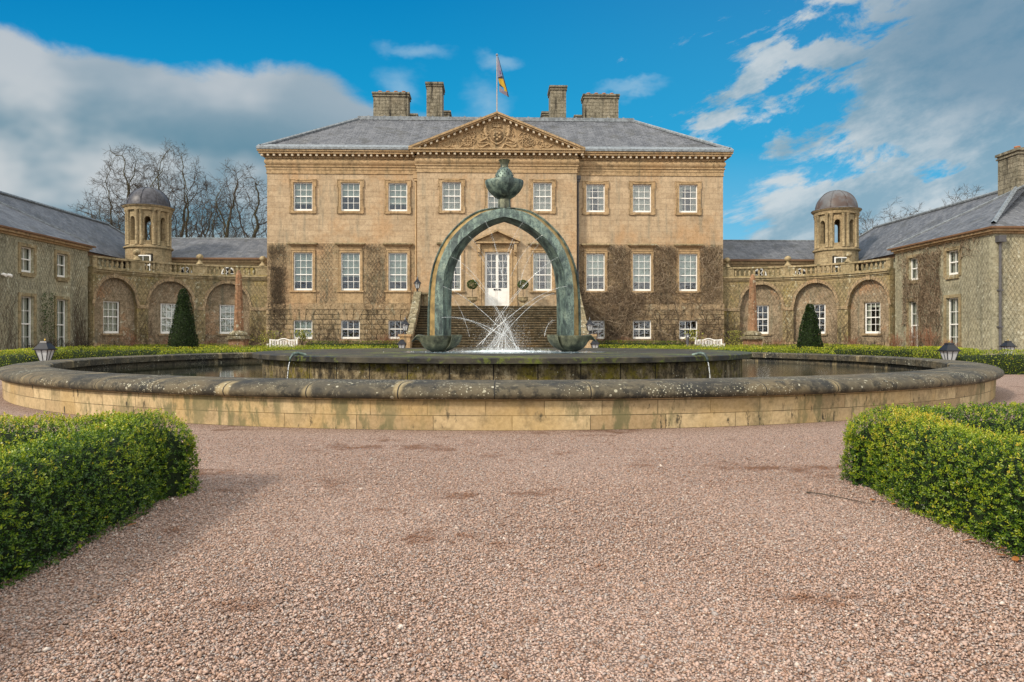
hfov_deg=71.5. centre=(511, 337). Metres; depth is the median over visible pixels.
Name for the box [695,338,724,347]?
garden bench
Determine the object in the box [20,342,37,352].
bare shrub
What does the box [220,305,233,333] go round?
window
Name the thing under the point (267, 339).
leafy bush
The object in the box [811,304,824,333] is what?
window
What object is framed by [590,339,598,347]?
post lantern
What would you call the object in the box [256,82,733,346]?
mansion
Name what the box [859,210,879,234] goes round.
bare tree
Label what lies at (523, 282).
bay tree
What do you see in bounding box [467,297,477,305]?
stone urn
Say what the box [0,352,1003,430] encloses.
fountain pool
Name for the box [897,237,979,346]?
bare creeper
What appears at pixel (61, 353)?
box hedge
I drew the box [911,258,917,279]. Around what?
window
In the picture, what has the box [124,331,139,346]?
bare shrub
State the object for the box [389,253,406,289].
window
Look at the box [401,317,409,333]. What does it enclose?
stair lantern
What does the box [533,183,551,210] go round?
window
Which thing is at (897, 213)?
bare tree
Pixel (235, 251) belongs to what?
range
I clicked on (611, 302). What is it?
bare creeper
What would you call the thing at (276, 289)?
bare creeper
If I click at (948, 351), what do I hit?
post lantern
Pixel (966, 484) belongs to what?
box hedge
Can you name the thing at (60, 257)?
window
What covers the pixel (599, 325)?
window
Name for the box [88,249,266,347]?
arcade wing
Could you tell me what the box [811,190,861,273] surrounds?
domed tower
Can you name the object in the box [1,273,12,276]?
wall floodlight
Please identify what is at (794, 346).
box hedge
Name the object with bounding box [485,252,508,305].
door
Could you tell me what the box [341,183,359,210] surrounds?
window
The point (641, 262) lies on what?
window
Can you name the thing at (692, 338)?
potted plant
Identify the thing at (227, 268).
round window
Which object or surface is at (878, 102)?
sky
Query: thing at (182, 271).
round window
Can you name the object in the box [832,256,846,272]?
window
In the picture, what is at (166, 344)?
box hedge
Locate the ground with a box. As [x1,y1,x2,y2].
[0,374,1023,681]
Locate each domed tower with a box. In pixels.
[121,187,174,271]
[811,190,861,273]
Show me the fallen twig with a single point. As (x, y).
(834, 496)
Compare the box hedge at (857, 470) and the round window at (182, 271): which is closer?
the box hedge at (857, 470)
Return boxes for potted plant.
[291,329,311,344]
[683,329,702,345]
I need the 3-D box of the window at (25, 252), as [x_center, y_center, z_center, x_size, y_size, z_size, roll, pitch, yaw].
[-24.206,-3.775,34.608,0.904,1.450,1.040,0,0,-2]
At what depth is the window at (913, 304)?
39.65 m
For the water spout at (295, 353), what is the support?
attached to the fountain plinth
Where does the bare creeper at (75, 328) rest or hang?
attached to the pavilion at (39, 242)
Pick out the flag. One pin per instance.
(502, 83)
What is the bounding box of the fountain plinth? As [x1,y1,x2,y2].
[252,348,751,379]
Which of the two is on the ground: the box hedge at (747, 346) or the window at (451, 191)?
the box hedge at (747, 346)
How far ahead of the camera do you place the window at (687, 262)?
46.56 m
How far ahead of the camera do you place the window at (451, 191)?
45.55 m
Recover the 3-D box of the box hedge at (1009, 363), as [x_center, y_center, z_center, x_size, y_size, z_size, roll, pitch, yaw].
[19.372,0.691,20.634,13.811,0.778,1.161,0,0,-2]
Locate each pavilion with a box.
[0,191,125,353]
[859,146,1023,354]
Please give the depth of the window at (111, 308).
41.53 m
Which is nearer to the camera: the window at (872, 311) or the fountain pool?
the fountain pool
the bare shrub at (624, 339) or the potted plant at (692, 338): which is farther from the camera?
the bare shrub at (624, 339)
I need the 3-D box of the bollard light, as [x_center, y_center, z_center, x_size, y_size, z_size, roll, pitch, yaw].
[10.437,0.400,42.298,0.240,1.300,0.240,0,0,-2]
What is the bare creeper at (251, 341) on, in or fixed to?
attached to the arcade wing at (134, 281)
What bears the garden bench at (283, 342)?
on the ground
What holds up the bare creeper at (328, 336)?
attached to the mansion
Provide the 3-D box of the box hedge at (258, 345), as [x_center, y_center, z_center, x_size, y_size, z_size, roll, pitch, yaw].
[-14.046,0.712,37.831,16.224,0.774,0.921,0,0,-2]
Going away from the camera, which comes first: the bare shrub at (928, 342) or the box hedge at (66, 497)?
the box hedge at (66, 497)
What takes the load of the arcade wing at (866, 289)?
on the ground
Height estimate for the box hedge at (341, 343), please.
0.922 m
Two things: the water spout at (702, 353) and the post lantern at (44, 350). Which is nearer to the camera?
the water spout at (702, 353)
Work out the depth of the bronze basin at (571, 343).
16.75 m
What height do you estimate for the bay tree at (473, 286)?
1.193 m
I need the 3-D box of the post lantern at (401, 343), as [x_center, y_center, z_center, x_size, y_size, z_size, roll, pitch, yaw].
[-5.241,0.528,33.871,0.421,1.043,0.421,0,0,-2]
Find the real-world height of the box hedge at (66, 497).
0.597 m
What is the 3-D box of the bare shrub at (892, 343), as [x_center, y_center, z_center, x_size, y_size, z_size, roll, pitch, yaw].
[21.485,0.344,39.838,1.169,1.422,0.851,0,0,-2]
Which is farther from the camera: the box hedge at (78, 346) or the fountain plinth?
the box hedge at (78, 346)
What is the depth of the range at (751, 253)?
49.74 m
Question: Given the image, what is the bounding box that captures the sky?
[0,0,1023,242]
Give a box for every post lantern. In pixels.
[32,339,57,360]
[398,340,405,347]
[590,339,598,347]
[937,341,961,359]
[999,340,1016,353]
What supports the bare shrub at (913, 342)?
on the ground
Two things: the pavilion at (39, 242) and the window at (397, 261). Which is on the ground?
the pavilion at (39, 242)
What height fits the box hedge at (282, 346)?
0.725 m
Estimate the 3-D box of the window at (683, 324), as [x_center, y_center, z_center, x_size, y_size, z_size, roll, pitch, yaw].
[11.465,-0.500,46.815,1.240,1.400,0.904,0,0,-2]
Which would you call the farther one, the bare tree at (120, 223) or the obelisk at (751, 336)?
the bare tree at (120, 223)
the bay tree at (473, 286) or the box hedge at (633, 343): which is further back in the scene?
the bay tree at (473, 286)
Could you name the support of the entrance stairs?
on the ground
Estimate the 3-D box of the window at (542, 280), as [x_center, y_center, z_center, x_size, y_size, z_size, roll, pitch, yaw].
[1.934,-4.190,45.997,1.240,2.640,0.904,0,0,-2]
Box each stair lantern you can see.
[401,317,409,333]
[414,276,420,290]
[585,317,593,333]
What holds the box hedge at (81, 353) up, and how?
on the ground
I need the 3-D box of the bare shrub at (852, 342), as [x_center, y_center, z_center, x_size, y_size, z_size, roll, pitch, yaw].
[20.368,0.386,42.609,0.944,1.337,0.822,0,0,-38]
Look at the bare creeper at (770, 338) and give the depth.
45.54 m
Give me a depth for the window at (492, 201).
45.63 m
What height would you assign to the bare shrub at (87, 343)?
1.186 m
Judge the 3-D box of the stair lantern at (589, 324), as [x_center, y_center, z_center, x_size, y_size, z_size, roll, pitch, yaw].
[4.231,-0.650,38.729,0.500,0.960,0.500,0,0,-2]
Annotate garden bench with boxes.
[267,338,297,347]
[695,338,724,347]
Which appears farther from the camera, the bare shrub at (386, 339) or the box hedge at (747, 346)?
the bare shrub at (386, 339)
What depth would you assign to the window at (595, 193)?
46.43 m
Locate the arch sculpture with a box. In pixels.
[427,159,580,334]
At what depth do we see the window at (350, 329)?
46.66 m
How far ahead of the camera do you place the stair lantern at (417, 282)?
43.83 m
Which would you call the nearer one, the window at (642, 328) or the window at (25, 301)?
the window at (25, 301)
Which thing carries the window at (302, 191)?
in the mansion
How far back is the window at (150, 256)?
45.31 m
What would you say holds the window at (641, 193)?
in the mansion
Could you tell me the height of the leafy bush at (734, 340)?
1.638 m
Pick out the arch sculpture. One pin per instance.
(504, 186)
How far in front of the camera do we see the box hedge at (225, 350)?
26.49 m
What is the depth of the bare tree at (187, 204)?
73.67 m
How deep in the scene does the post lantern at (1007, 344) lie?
28.44 m
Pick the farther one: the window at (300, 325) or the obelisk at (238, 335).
the window at (300, 325)
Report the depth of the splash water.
16.25 m
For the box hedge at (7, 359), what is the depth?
19.46 m
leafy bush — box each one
[252,330,289,346]
[723,330,745,347]
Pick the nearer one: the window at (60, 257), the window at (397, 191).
the window at (60, 257)
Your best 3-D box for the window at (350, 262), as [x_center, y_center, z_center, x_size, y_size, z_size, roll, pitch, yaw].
[-10.398,-4.230,46.264,1.250,2.640,0.904,0,0,-2]
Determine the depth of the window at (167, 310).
44.15 m
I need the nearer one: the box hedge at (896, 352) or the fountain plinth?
the fountain plinth
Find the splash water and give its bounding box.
[405,350,601,353]
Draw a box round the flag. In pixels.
[497,57,508,96]
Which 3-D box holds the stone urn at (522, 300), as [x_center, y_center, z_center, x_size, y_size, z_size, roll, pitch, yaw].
[0.694,-2.235,44.485,0.660,0.570,0.660,0,0,-2]
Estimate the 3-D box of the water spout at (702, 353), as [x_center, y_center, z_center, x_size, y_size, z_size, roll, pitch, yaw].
[3.694,0.381,13.950,0.061,0.203,0.373,0,0,-41]
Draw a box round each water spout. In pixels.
[289,351,305,361]
[692,352,708,361]
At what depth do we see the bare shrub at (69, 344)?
36.88 m
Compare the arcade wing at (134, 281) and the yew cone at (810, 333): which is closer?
the yew cone at (810, 333)
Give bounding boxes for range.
[172,238,266,333]
[723,240,813,275]
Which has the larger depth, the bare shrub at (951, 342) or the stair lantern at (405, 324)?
the stair lantern at (405, 324)
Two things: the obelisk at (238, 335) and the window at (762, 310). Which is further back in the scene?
the window at (762, 310)
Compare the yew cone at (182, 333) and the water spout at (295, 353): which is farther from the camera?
the yew cone at (182, 333)
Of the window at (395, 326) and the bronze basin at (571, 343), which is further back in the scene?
the window at (395, 326)
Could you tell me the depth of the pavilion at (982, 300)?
35.91 m
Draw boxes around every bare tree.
[68,141,246,239]
[91,195,125,231]
[177,160,266,237]
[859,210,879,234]
[875,197,930,220]
[942,184,986,205]
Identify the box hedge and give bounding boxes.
[0,346,72,359]
[0,349,38,366]
[0,407,201,500]
[0,408,173,588]
[63,346,358,358]
[67,345,152,350]
[96,344,397,349]
[134,343,227,347]
[157,346,390,354]
[199,345,370,349]
[306,340,398,347]
[598,340,685,347]
[598,344,886,349]
[607,346,835,353]
[626,345,788,349]
[642,346,932,356]
[763,343,847,347]
[835,345,919,349]
[839,401,1023,489]
[861,406,1023,560]
[912,346,982,358]
[956,348,1023,374]
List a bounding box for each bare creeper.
[0,261,87,353]
[97,292,264,346]
[267,244,285,343]
[299,245,397,344]
[579,245,723,346]
[725,294,885,347]
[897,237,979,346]
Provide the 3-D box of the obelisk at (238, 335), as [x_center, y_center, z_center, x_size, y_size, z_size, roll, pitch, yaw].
[-15.220,-1.350,39.603,1.100,4.800,1.100,0,0,-2]
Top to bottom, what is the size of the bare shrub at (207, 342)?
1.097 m
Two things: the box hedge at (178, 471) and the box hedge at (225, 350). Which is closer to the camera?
the box hedge at (178, 471)
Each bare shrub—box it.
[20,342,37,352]
[45,337,61,346]
[59,339,77,347]
[79,338,94,346]
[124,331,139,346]
[203,339,215,345]
[375,331,397,343]
[613,334,636,342]
[842,335,859,346]
[887,334,903,348]
[903,325,921,348]
[920,327,937,345]
[940,339,959,346]
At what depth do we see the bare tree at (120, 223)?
78.19 m
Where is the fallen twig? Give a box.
[806,491,869,503]
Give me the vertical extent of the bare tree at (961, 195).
14.357 m
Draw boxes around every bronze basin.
[411,334,461,351]
[547,334,596,351]
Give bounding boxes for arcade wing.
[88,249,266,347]
[723,251,894,347]
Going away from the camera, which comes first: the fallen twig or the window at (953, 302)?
the fallen twig
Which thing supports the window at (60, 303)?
in the pavilion at (39, 242)
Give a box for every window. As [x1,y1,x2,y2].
[21,246,30,272]
[21,296,30,347]
[57,253,64,277]
[57,299,64,347]
[103,301,118,332]
[138,253,152,270]
[161,303,175,333]
[181,267,191,272]
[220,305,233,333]
[221,267,233,273]
[294,183,311,210]
[294,253,311,289]
[294,320,311,338]
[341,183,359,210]
[341,253,359,289]
[341,320,359,338]
[389,183,406,210]
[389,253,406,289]
[389,320,404,338]
[442,182,460,210]
[452,255,460,290]
[488,191,497,207]
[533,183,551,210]
[533,253,551,290]
[586,184,604,211]
[586,253,604,290]
[587,320,604,338]
[633,185,650,211]
[633,254,650,290]
[633,320,650,338]
[679,185,696,212]
[679,254,696,290]
[679,320,696,338]
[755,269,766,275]
[757,305,768,333]
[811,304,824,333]
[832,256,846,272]
[865,302,879,332]
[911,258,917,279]
[911,301,917,346]
[949,250,957,274]
[949,298,957,346]
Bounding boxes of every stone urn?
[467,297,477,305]
[518,297,527,305]
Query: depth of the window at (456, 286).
45.61 m
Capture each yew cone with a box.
[167,288,198,349]
[797,303,823,349]
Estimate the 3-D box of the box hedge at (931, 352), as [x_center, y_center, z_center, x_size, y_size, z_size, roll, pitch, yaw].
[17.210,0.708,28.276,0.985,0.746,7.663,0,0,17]
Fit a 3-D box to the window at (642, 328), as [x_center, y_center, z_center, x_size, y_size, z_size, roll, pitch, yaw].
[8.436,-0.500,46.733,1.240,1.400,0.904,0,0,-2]
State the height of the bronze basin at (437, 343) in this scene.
0.432 m
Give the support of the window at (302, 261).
in the mansion
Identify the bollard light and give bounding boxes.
[686,333,688,346]
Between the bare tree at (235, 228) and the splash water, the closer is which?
the splash water
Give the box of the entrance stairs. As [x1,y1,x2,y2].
[398,291,596,347]
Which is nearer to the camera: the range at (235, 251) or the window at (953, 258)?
the window at (953, 258)
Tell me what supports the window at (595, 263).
in the mansion
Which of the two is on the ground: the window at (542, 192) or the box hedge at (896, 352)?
the box hedge at (896, 352)
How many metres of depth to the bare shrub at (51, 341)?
35.61 m
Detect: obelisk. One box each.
[225,270,251,347]
[740,274,765,347]
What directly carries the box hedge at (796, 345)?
on the ground
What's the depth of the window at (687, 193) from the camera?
46.62 m
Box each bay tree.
[467,279,477,296]
[517,279,528,289]

